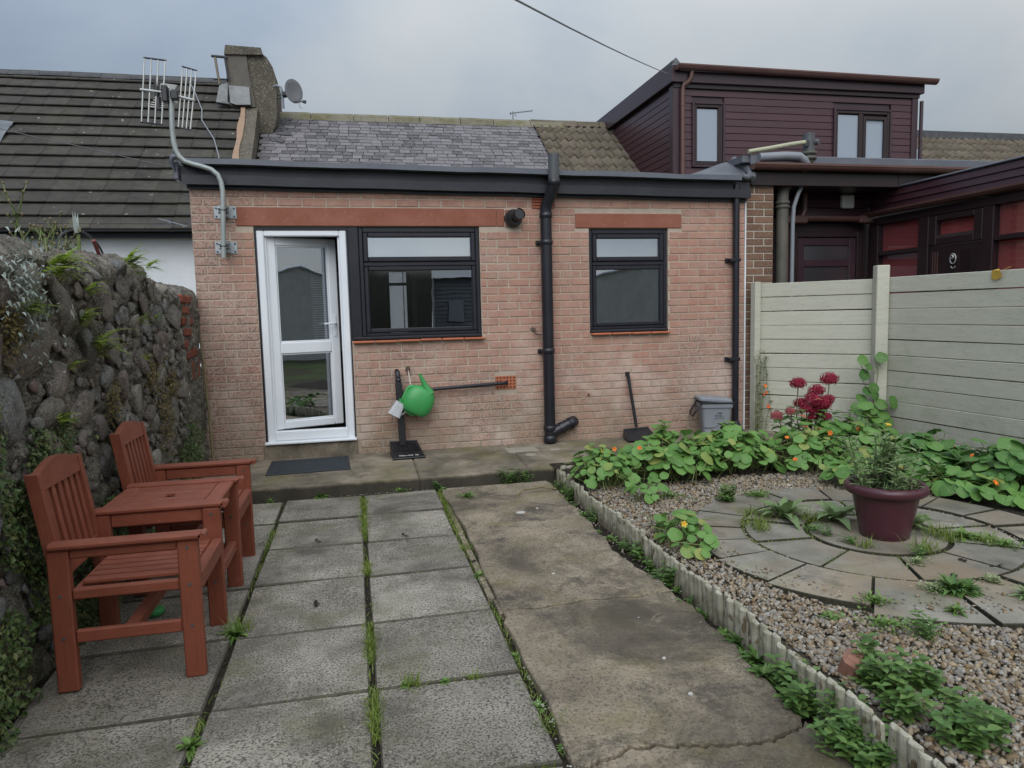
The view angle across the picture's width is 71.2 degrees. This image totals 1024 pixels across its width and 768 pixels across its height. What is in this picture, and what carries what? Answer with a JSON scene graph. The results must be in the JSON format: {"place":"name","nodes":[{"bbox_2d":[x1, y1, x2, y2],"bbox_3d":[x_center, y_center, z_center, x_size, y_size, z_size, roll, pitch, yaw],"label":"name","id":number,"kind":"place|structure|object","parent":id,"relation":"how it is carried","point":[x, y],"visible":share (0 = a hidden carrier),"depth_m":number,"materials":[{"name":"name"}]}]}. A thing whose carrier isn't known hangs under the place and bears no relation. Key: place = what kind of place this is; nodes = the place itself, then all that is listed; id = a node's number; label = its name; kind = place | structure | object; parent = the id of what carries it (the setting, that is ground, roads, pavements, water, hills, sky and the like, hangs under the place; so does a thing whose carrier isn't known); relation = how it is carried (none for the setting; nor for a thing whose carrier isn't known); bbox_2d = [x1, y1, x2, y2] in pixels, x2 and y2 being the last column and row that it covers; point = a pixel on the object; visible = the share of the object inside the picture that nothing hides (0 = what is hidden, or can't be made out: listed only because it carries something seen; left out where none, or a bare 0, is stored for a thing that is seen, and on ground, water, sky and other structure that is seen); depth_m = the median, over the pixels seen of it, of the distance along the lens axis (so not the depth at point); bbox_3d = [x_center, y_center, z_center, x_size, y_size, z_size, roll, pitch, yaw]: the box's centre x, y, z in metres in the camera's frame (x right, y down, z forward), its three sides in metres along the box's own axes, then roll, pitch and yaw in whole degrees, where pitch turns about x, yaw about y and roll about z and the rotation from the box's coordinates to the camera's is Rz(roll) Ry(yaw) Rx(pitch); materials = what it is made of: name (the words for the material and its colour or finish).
{"place":"outdoors","nodes":[
{"label":"outdoors","id":0,"kind":"place"},
{"bbox_2d":[0,481,885,767],"bbox_3d":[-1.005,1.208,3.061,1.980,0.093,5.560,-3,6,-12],"label":"slab patio","id":1,"kind":"structure","parent":0,"point":[137,702],"depth_m":2.92,"materials":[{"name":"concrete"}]},
{"bbox_2d":[23,421,256,692],"bbox_3d":[-1.704,0.688,3.552,0.650,0.903,1.547,-3,6,-12],"label":"companion seat","id":2,"kind":"object","parent":1,"relation":"on","point":[188,520],"visible":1,"depth_m":3.06,"materials":[{"name":"red wood"}]},
{"bbox_2d":[174,734,207,761],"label":"weed","id":3,"kind":"object","parent":1,"relation":"on","point":[190,745],"visible":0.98,"depth_m":2.43,"materials":[{"name":"green plant"}]},
{"bbox_2d":[218,622,248,644],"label":"weed","id":4,"kind":"object","parent":1,"relation":"on","point":[234,634],"visible":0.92,"depth_m":3.29,"materials":[{"name":"green plant"}]},
{"bbox_2d":[216,610,256,634],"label":"weed","id":5,"kind":"object","parent":1,"relation":"on","point":[237,621],"visible":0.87,"depth_m":3.36,"materials":[{"name":"green plant"}]},
{"bbox_2d":[397,664,437,693],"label":"weed","id":6,"kind":"object","parent":1,"relation":"on","point":[410,683],"visible":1,"depth_m":2.82,"materials":[{"name":"green plant"}]},
{"bbox_2d":[274,489,817,766],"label":"paint flakes","id":7,"kind":"object","parent":1,"relation":"on","point":[663,658],"visible":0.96,"depth_m":2.94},
{"bbox_2d":[530,706,579,736],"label":"weed","id":8,"kind":"object","parent":1,"relation":"on","point":[547,718],"visible":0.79,"depth_m":2.52,"materials":[{"name":"green plant"}]},
{"bbox_2d":[183,489,1023,767],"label":"grass","id":9,"kind":"structure","parent":1,"relation":"on","point":[373,716],"depth_m":3.25,"materials":[{"name":"green plant"}]},
{"bbox_2d":[629,541,644,562],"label":"weed","id":10,"kind":"object","parent":1,"relation":"on","point":[639,551],"visible":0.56,"depth_m":4.16,"materials":[{"name":"green plant"}]},
{"bbox_2d":[652,561,676,586],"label":"weed","id":11,"kind":"object","parent":1,"relation":"on","point":[667,578],"visible":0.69,"depth_m":3.78,"materials":[{"name":"green plant"}]},
{"bbox_2d":[720,629,744,654],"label":"weed","id":12,"kind":"object","parent":1,"relation":"on","point":[735,639],"visible":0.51,"depth_m":3.08,"materials":[{"name":"green plant"}]},
{"bbox_2d":[734,644,768,668],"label":"weed","id":13,"kind":"object","parent":1,"relation":"on","point":[752,656],"visible":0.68,"depth_m":2.92,"materials":[{"name":"green plant"}]},
{"bbox_2d":[746,662,779,691],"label":"weed","id":14,"kind":"object","parent":1,"relation":"on","point":[765,671],"visible":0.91,"depth_m":2.79,"materials":[{"name":"green plant"}]},
{"bbox_2d":[764,653,820,695],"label":"weed","id":15,"kind":"object","parent":1,"relation":"on","point":[780,666],"visible":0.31,"depth_m":2.68,"materials":[{"name":"green plant"}]},
{"bbox_2d":[772,675,829,718],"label":"weed","id":16,"kind":"object","parent":1,"relation":"on","point":[798,697],"visible":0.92,"depth_m":2.53,"materials":[{"name":"green plant"}]},
{"bbox_2d":[808,715,871,761],"bbox_3d":[1.052,1.127,2.309,0.185,0.144,0.188,1,6,22],"label":"weed","id":17,"kind":"object","parent":1,"relation":"on","point":[832,724],"visible":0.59,"depth_m":2.29,"materials":[{"name":"green plant"}]},
{"bbox_2d":[813,681,868,727],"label":"weed","id":18,"kind":"object","parent":1,"relation":"on","point":[822,711],"visible":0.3,"depth_m":2.44,"materials":[{"name":"green plant"}]},
{"bbox_2d":[806,694,890,753],"bbox_3d":[1.104,1.122,2.334,0.256,0.146,0.238,1,6,26],"label":"weed","id":19,"kind":"object","parent":1,"relation":"on","point":[826,732],"visible":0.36,"depth_m":2.30,"materials":[{"name":"green plant"}]},
{"bbox_2d":[829,708,897,767],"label":"weed","id":20,"kind":"object","parent":1,"relation":"on","point":[876,758],"visible":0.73,"depth_m":2.21,"materials":[{"name":"green plant"}]},
{"bbox_2d":[0,0,1023,133],"label":"sky","id":21,"kind":"structure","parent":0,"point":[486,59],"materials":[{"name":"grey"}]},
{"bbox_2d":[205,416,1023,737],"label":"ground","id":22,"kind":"structure","parent":0,"point":[997,434],"depth_m":8.16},
{"bbox_2d":[0,234,208,726],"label":"stone wall","id":23,"kind":"structure","parent":22,"relation":"on","point":[32,397],"depth_m":3.64,"materials":[{"name":"grey stone"}]},
{"bbox_2d":[0,227,66,385],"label":"silver plant","id":24,"kind":"object","parent":23,"relation":"attached to","point":[24,286],"visible":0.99,"depth_m":2.83,"materials":[{"name":"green plant"}]},
{"bbox_2d":[0,181,75,251],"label":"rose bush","id":25,"kind":"object","parent":23,"relation":"on","point":[41,234],"visible":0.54,"depth_m":3.61,"materials":[{"name":"green plant"}]},
{"bbox_2d":[17,301,59,316],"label":"fern","id":26,"kind":"object","parent":23,"relation":"attached to","point":[29,310],"visible":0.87,"depth_m":2.86,"materials":[{"name":"green plant"}]},
{"bbox_2d":[39,245,94,283],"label":"fern","id":27,"kind":"object","parent":23,"relation":"attached to","point":[63,259],"visible":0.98,"depth_m":3.19,"materials":[{"name":"green plant"}]},
{"bbox_2d":[72,212,80,250],"bbox_3d":[-2.446,-0.811,4.013,0.038,0.312,0.077,-1,6,4],"label":"fork","id":28,"kind":"object","parent":23,"relation":"on","point":[76,228],"visible":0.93,"depth_m":4.02,"materials":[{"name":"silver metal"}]},
{"bbox_2d":[0,297,180,455],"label":"moss","id":29,"kind":"object","parent":23,"relation":"attached to","point":[15,332],"visible":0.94,"depth_m":3.97,"materials":[{"name":"green plant"}]},
{"bbox_2d":[0,397,203,757],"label":"creeper","id":30,"kind":"object","parent":23,"relation":"attached to","point":[14,704],"visible":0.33,"depth_m":2.77,"materials":[{"name":"green plant"}]},
{"bbox_2d":[93,328,131,359],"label":"fern","id":31,"kind":"object","parent":23,"relation":"attached to","point":[100,341],"visible":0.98,"depth_m":3.70,"materials":[{"name":"green plant"}]},
{"bbox_2d":[122,246,151,278],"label":"fern","id":32,"kind":"object","parent":23,"relation":"attached to","point":[130,255],"visible":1,"depth_m":4.32,"materials":[{"name":"green plant"}]},
{"bbox_2d":[0,45,281,365],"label":"white cottage","id":33,"kind":"structure","parent":22,"relation":"on","point":[120,205],"depth_m":10.51,"materials":[{"name":"concrete"}]},
{"bbox_2d":[211,55,228,84],"bbox_3d":[-4.719,-5.089,11.569,0.260,0.463,0.058,-3,6,-12],"label":"antenna","id":34,"kind":"object","parent":33,"relation":"on","point":[215,57],"visible":1,"depth_m":11.56,"materials":[{"name":"metal"}]},
{"bbox_2d":[273,79,305,108],"bbox_3d":[-3.685,-4.778,11.817,0.640,0.520,0.264,-1,6,6],"label":"satellite dish","id":35,"kind":"object","parent":33,"relation":"attached to","point":[293,92],"visible":1,"depth_m":11.81,"materials":[{"name":"grey metal"}]},
{"bbox_2d":[257,112,563,168],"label":"slate cottage","id":36,"kind":"structure","parent":22,"relation":"on","point":[389,139],"depth_m":12.27,"materials":[{"name":"stone"}]},
{"bbox_2d":[168,153,756,460],"bbox_3d":[-0.554,-0.939,8.586,5.618,3.034,3.791,-3,6,-12],"label":"brick extension","id":37,"kind":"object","parent":22,"relation":"on","point":[552,303],"visible":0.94,"depth_m":7.00,"materials":[{"name":"brick"}]},
{"bbox_2d":[140,57,237,257],"bbox_3d":[-2.927,-1.948,6.292,0.869,1.688,0.541,2,7,29],"label":"tv aerial","id":38,"kind":"object","parent":37,"relation":"attached to","point":[171,98],"visible":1,"depth_m":6.07,"materials":[{"name":"metal"}]},
{"bbox_2d":[266,237,343,429],"bbox_3d":[-1.949,-0.478,6.783,0.655,1.790,0.144,-5,7,-32],"label":"door leaf","id":39,"kind":"structure","parent":37,"relation":"in","point":[331,345],"depth_m":6.81,"materials":[{"name":"white plastic"}]},
{"bbox_2d":[388,400,405,417],"bbox_3d":[-1.075,0.236,6.712,0.183,0.170,0.118,-3,6,-12],"label":"plastic jug","id":40,"kind":"object","parent":37,"relation":"hanging from","point":[396,408],"visible":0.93,"depth_m":6.67,"materials":[{"name":"grey"}]},
{"bbox_2d":[386,271,411,332],"bbox_3d":[-1.603,-1.105,10.160,0.340,1.140,0.070,-3,6,-12],"label":"inner door","id":41,"kind":"structure","parent":37,"relation":"in","point":[398,283],"depth_m":10.14,"materials":[{"name":"white glass"}]},
{"bbox_2d":[347,227,481,340],"bbox_3d":[-0.917,-0.963,6.836,1.238,1.058,0.105,-3,6,-12],"label":"window","id":42,"kind":"structure","parent":37,"relation":"in","point":[357,247],"depth_m":6.79,"materials":[{"name":"black plastic"}]},
{"bbox_2d":[399,371,434,416],"bbox_3d":[-0.900,0.094,6.745,0.336,0.447,0.195,-3,6,-12],"label":"watering can","id":43,"kind":"object","parent":37,"relation":"hanging from","point":[415,400],"visible":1,"depth_m":6.68,"materials":[{"name":"green plastic"}]},
{"bbox_2d":[589,229,667,332],"bbox_3d":[1.183,-1.052,7.291,0.843,1.041,0.105,-3,6,-12],"label":"window","id":44,"kind":"structure","parent":37,"relation":"in","point":[659,262],"depth_m":7.27,"materials":[{"name":"black plastic"}]},
{"bbox_2d":[201,428,798,503],"bbox_3d":[0.033,0.754,6.686,5.816,0.219,1.132,-3,6,-12],"label":"house step","id":45,"kind":"object","parent":22,"relation":"on","point":[377,473],"visible":0.44,"depth_m":6.16,"materials":[{"name":"concrete"}]},
{"bbox_2d":[199,332,214,460],"bbox_3d":[-2.709,0.145,6.358,0.031,1.212,0.139,-6,8,-41],"label":"wooden stick","id":46,"kind":"object","parent":45,"relation":"on","point":[209,413],"visible":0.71,"depth_m":6.35,"materials":[{"name":"wood"}]},
{"bbox_2d":[265,456,350,475],"bbox_3d":[-1.804,0.728,6.392,0.710,0.029,0.530,-3,6,-12],"label":"door mat","id":47,"kind":"object","parent":45,"relation":"on","point":[297,466],"depth_m":6.34,"materials":[{"name":"rubber"}]},
{"bbox_2d":[389,382,425,459],"bbox_3d":[-0.990,0.335,6.688,0.316,0.688,0.328,-3,6,-12],"label":"dustpan","id":48,"kind":"object","parent":45,"relation":"on","point":[402,448],"visible":1,"depth_m":6.75,"materials":[{"name":"black plastic"}]},
{"bbox_2d":[623,372,653,440],"bbox_3d":[1.272,0.216,7.238,0.320,0.668,0.290,-3,6,-12],"label":"shovel","id":49,"kind":"object","parent":45,"relation":"on","point":[637,433],"visible":0.99,"depth_m":7.29,"materials":[{"name":"black plastic"}]},
{"bbox_2d":[689,395,734,432],"bbox_3d":[2.045,0.325,7.379,0.423,0.409,0.310,-1,6,2],"label":"kitchen caddy","id":50,"kind":"object","parent":45,"relation":"on","point":[713,411],"visible":0.87,"depth_m":7.26,"materials":[{"name":"grey plastic"}]},
{"bbox_2d":[753,351,772,429],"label":"climbing plant","id":51,"kind":"object","parent":45,"relation":"on","point":[763,395],"visible":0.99,"depth_m":7.48,"materials":[{"name":"green plant"}]},
{"bbox_2d":[556,453,946,767],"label":"garden edging","id":52,"kind":"object","parent":22,"relation":"on","point":[738,619],"visible":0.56,"depth_m":3.04,"materials":[{"name":"grey concrete"}]},
{"bbox_2d":[531,58,1023,433],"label":"maroon house","id":53,"kind":"structure","parent":22,"relation":"on","point":[848,183],"depth_m":8.32,"materials":[{"name":"wood"}]},
{"bbox_2d":[515,0,667,73],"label":"telephone cable","id":54,"kind":"object","parent":53,"relation":"attached to","point":[538,11],"visible":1,"depth_m":4.65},
{"bbox_2d":[691,101,724,167],"bbox_3d":[3.048,-3.872,11.128,0.550,0.985,0.090,-3,6,-12],"label":"window","id":55,"kind":"structure","parent":53,"relation":"in","point":[708,125],"depth_m":11.12,"materials":[{"name":"brown glass"}]},
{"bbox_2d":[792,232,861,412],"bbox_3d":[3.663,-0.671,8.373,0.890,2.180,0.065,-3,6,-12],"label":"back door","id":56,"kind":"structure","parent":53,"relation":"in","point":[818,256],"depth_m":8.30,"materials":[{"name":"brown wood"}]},
{"bbox_2d":[831,107,891,157],"bbox_3d":[5.723,-3.993,11.707,1.080,0.980,0.090,-3,6,-12],"label":"window","id":57,"kind":"structure","parent":53,"relation":"in","point":[856,135],"depth_m":11.68,"materials":[{"name":"brown glass"}]},
{"bbox_2d":[750,265,1023,453],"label":"plank fence","id":58,"kind":"object","parent":22,"relation":"on","point":[887,317],"visible":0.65,"depth_m":6.61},
{"bbox_2d":[917,130,1023,160],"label":"tiled roof","id":59,"kind":"structure","parent":22,"relation":"on","point":[957,145],"depth_m":15.09,"materials":[{"name":"brown tile"}]},
{"bbox_2d":[442,481,853,767],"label":"concrete path","id":60,"kind":"structure","parent":0,"point":[592,648],"depth_m":2.99,"materials":[{"name":"grey concrete"}]},
{"bbox_2d":[550,443,1023,656],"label":"flower bed","id":61,"kind":"object","parent":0,"point":[993,504],"visible":0.06,"depth_m":5.68,"materials":[{"name":"green plant"}]},
{"bbox_2d":[564,443,649,490],"bbox_3d":[0.714,0.620,5.571,0.613,0.320,0.714,-6,8,-40],"label":"nasturtium","id":62,"kind":"object","parent":61,"relation":"on","point":[608,467],"visible":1,"depth_m":5.45,"materials":[{"name":"green plant"}]},
{"bbox_2d":[609,420,730,483],"bbox_3d":[1.270,0.525,5.749,1.023,0.447,0.830,-3,6,-12],"label":"nasturtium","id":63,"kind":"object","parent":61,"relation":"on","point":[680,458],"visible":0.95,"depth_m":5.56,"materials":[{"name":"green plant"}]},
{"bbox_2d":[685,420,791,473],"bbox_3d":[1.826,0.518,5.987,0.876,0.405,0.827,-3,6,-12],"label":"nasturtium","id":64,"kind":"object","parent":61,"relation":"on","point":[750,444],"visible":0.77,"depth_m":5.79,"materials":[{"name":"green plant"}]},
{"bbox_2d":[754,421,860,472],"bbox_3d":[2.470,0.505,5.967,0.818,0.385,0.874,4,8,42],"label":"nasturtium","id":65,"kind":"object","parent":61,"relation":"on","point":[811,443],"visible":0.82,"depth_m":5.80,"materials":[{"name":"green plant"}]},
{"bbox_2d":[770,372,848,450],"bbox_3d":[2.718,0.274,6.449,0.769,0.738,0.524,-3,6,-12],"label":"hydrangea","id":66,"kind":"object","parent":61,"relation":"on","point":[818,406],"visible":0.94,"depth_m":6.45,"materials":[{"name":"red plant"}]},
{"bbox_2d":[807,401,909,463],"bbox_3d":[3.026,0.411,6.209,0.936,0.496,0.860,-3,6,-12],"label":"nasturtium","id":67,"kind":"object","parent":61,"relation":"on","point":[844,428],"visible":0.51,"depth_m":6.13,"materials":[{"name":"green plant"}]},
{"bbox_2d":[850,352,897,428],"bbox_3d":[3.433,0.144,6.765,0.437,0.892,0.140,-1,6,1],"label":"nasturtium","id":68,"kind":"object","parent":61,"relation":"on","point":[880,405],"visible":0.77,"depth_m":6.76,"materials":[{"name":"green plant"}]},
{"bbox_2d":[878,428,985,476],"bbox_3d":[3.317,0.532,5.752,0.778,0.341,1.074,-3,6,-12],"label":"nasturtium","id":69,"kind":"object","parent":61,"relation":"on","point":[944,451],"visible":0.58,"depth_m":5.53,"materials":[{"name":"green plant"}]},
{"bbox_2d":[909,465,1023,508],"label":"nasturtium","id":70,"kind":"object","parent":61,"relation":"on","point":[961,488],"visible":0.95,"depth_m":4.85,"materials":[{"name":"green plant"}]},
{"bbox_2d":[941,437,1023,497],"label":"nasturtium","id":71,"kind":"object","parent":61,"relation":"on","point":[1004,461],"visible":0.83,"depth_m":5.00,"materials":[{"name":"green plant"}]},
{"bbox_2d":[589,474,1023,767],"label":"gravel bed","id":72,"kind":"object","parent":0,"point":[878,713],"visible":0.09,"depth_m":2.85,"materials":[{"name":"grey gravel"}]},
{"bbox_2d":[623,478,697,503],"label":"nasturtium","id":73,"kind":"object","parent":72,"relation":"on","point":[648,497],"visible":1,"depth_m":5.03,"materials":[{"name":"green plant"}]},
{"bbox_2d":[640,509,719,559],"bbox_3d":[1.044,0.833,4.101,0.441,0.206,0.602,-3,6,-12],"label":"nasturtium","id":74,"kind":"object","parent":72,"relation":"on","point":[690,528],"visible":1,"depth_m":4.01,"materials":[{"name":"green plant"}]},
{"bbox_2d":[587,467,940,614],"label":"pebbles","id":75,"kind":"object","parent":72,"relation":"on","point":[743,586],"visible":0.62,"depth_m":4.91,"materials":[{"name":"beige gravel"}]},
{"bbox_2d":[819,454,912,485],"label":"nasturtium","id":76,"kind":"object","parent":75,"relation":"on","point":[839,470],"visible":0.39,"depth_m":5.33,"materials":[{"name":"green plant"}]},
{"bbox_2d":[837,648,864,677],"bbox_3d":[1.253,1.039,2.634,0.090,0.135,0.116,-1,6,1],"label":"broken brick","id":77,"kind":"object","parent":72,"relation":"on","point":[848,661],"visible":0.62,"depth_m":2.60,"materials":[{"name":"brick"}]},
{"bbox_2d":[695,488,1023,628],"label":"paved circle","id":78,"kind":"object","parent":72,"relation":"on","point":[860,563],"visible":0.66,"depth_m":3.79,"materials":[{"name":"stone"}]},
{"bbox_2d":[716,483,736,502],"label":"weed","id":79,"kind":"object","parent":78,"relation":"on","point":[727,496],"visible":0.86,"depth_m":4.96,"materials":[{"name":"green plant"}]},
{"bbox_2d":[728,504,782,527],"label":"weed","id":80,"kind":"object","parent":78,"relation":"on","point":[752,523],"visible":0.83,"depth_m":4.42,"materials":[{"name":"green plant"}]},
{"bbox_2d":[752,497,812,529],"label":"rosette plant","id":81,"kind":"object","parent":78,"relation":"on","point":[786,507],"visible":0.95,"depth_m":4.51,"materials":[{"name":"green plant"}]},
{"bbox_2d":[780,504,827,524],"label":"weed","id":82,"kind":"object","parent":78,"relation":"on","point":[812,520],"visible":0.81,"depth_m":4.46,"materials":[{"name":"green plant"}]},
{"bbox_2d":[809,499,855,530],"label":"rosette plant","id":83,"kind":"object","parent":78,"relation":"on","point":[833,512],"visible":0.93,"depth_m":4.44,"materials":[{"name":"green plant"}]},
{"bbox_2d":[854,589,897,608],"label":"weed","id":84,"kind":"object","parent":78,"relation":"on","point":[876,599],"visible":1,"depth_m":3.23,"materials":[{"name":"green plant"}]},
{"bbox_2d":[843,474,929,541],"bbox_3d":[2.163,0.722,4.146,0.446,0.315,0.446,-3,6,-12],"label":"plant pot","id":85,"kind":"object","parent":78,"relation":"on","point":[882,514],"visible":0.79,"depth_m":4.02,"materials":[{"name":"plastic"}]},
{"bbox_2d":[837,423,945,489],"bbox_3d":[2.161,0.417,4.057,0.444,0.384,0.568,-5,7,-33],"label":"potted plant","id":86,"kind":"object","parent":85,"relation":"on","point":[893,479],"visible":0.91,"depth_m":4.10,"materials":[{"name":"green plant"}]},
{"bbox_2d":[893,532,949,555],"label":"weed","id":87,"kind":"object","parent":78,"relation":"on","point":[930,549],"visible":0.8,"depth_m":3.88,"materials":[{"name":"green plant"}]},
{"bbox_2d":[910,582,958,592],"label":"weed","id":88,"kind":"object","parent":78,"relation":"on","point":[933,586],"visible":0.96,"depth_m":3.35,"materials":[{"name":"green plant"}]},
{"bbox_2d":[915,514,960,537],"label":"weed","id":89,"kind":"object","parent":78,"relation":"on","point":[932,529],"visible":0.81,"depth_m":4.14,"materials":[{"name":"green plant"}]},
{"bbox_2d":[927,525,976,544],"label":"weed","id":90,"kind":"object","parent":78,"relation":"on","point":[951,538],"visible":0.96,"depth_m":4.03,"materials":[{"name":"green plant"}]},
{"bbox_2d":[929,572,979,597],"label":"weed","id":91,"kind":"object","parent":78,"relation":"on","point":[952,583],"visible":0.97,"depth_m":3.32,"materials":[{"name":"green plant"}]},
{"bbox_2d":[945,526,979,541],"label":"weed","id":92,"kind":"object","parent":78,"relation":"on","point":[964,533],"visible":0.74,"depth_m":4.07,"materials":[{"name":"green plant"}]},
{"bbox_2d":[946,576,984,598],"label":"weed","id":93,"kind":"object","parent":78,"relation":"on","point":[968,584],"visible":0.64,"depth_m":3.30,"materials":[{"name":"green plant"}]},
{"bbox_2d":[984,532,1023,549],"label":"weed","id":94,"kind":"object","parent":78,"relation":"on","point":[1006,542],"visible":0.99,"depth_m":3.94,"materials":[{"name":"green plant"}]},
{"bbox_2d":[755,604,1023,767],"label":"pebbles","id":95,"kind":"object","parent":72,"relation":"on","point":[993,690],"visible":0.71,"depth_m":2.75,"materials":[{"name":"grey gravel"}]},
{"bbox_2d":[831,606,922,635],"bbox_3d":[1.563,1.007,3.044,0.348,0.043,0.294,-4,6,-20],"label":"weed","id":96,"kind":"object","parent":95,"relation":"on","point":[889,622],"visible":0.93,"depth_m":3.02,"materials":[{"name":"green plant"}]},
{"bbox_2d":[848,632,933,696],"bbox_3d":[1.317,1.008,2.516,0.209,0.167,0.266,-5,7,-30],"label":"weed","id":97,"kind":"object","parent":95,"relation":"on","point":[872,669],"visible":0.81,"depth_m":2.50,"materials":[{"name":"green plant"}]},
{"bbox_2d":[898,610,949,640],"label":"weed","id":98,"kind":"object","parent":95,"relation":"on","point":[927,628],"visible":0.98,"depth_m":2.91,"materials":[{"name":"green plant"}]},
{"bbox_2d":[907,650,946,699],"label":"weed","id":99,"kind":"object","parent":95,"relation":"on","point":[933,680],"visible":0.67,"depth_m":2.49,"materials":[{"name":"green plant"}]},
{"bbox_2d":[917,686,1015,761],"bbox_3d":[1.388,1.044,2.208,0.261,0.152,0.261,-3,6,-12],"label":"weed","id":100,"kind":"object","parent":95,"relation":"on","point":[969,730],"visible":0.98,"depth_m":2.17,"materials":[{"name":"green plant"}]},
{"bbox_2d":[872,682,935,725],"bbox_3d":[1.280,1.052,2.361,0.147,0.111,0.153,-4,6,-24],"label":"weed","id":101,"kind":"object","parent":72,"relation":"on","point":[906,703],"visible":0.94,"depth_m":2.34,"materials":[{"name":"green plant"}]},
{"bbox_2d":[962,692,1013,736],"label":"weed","id":102,"kind":"object","parent":72,"relation":"on","point":[965,698],"visible":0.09,"depth_m":2.27,"materials":[{"name":"green plant"}]},
{"bbox_2d":[686,500,1023,613],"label":"gravel","id":103,"kind":"structure","parent":0,"point":[918,595],"depth_m":3.40,"materials":[{"name":"grey gravel"}]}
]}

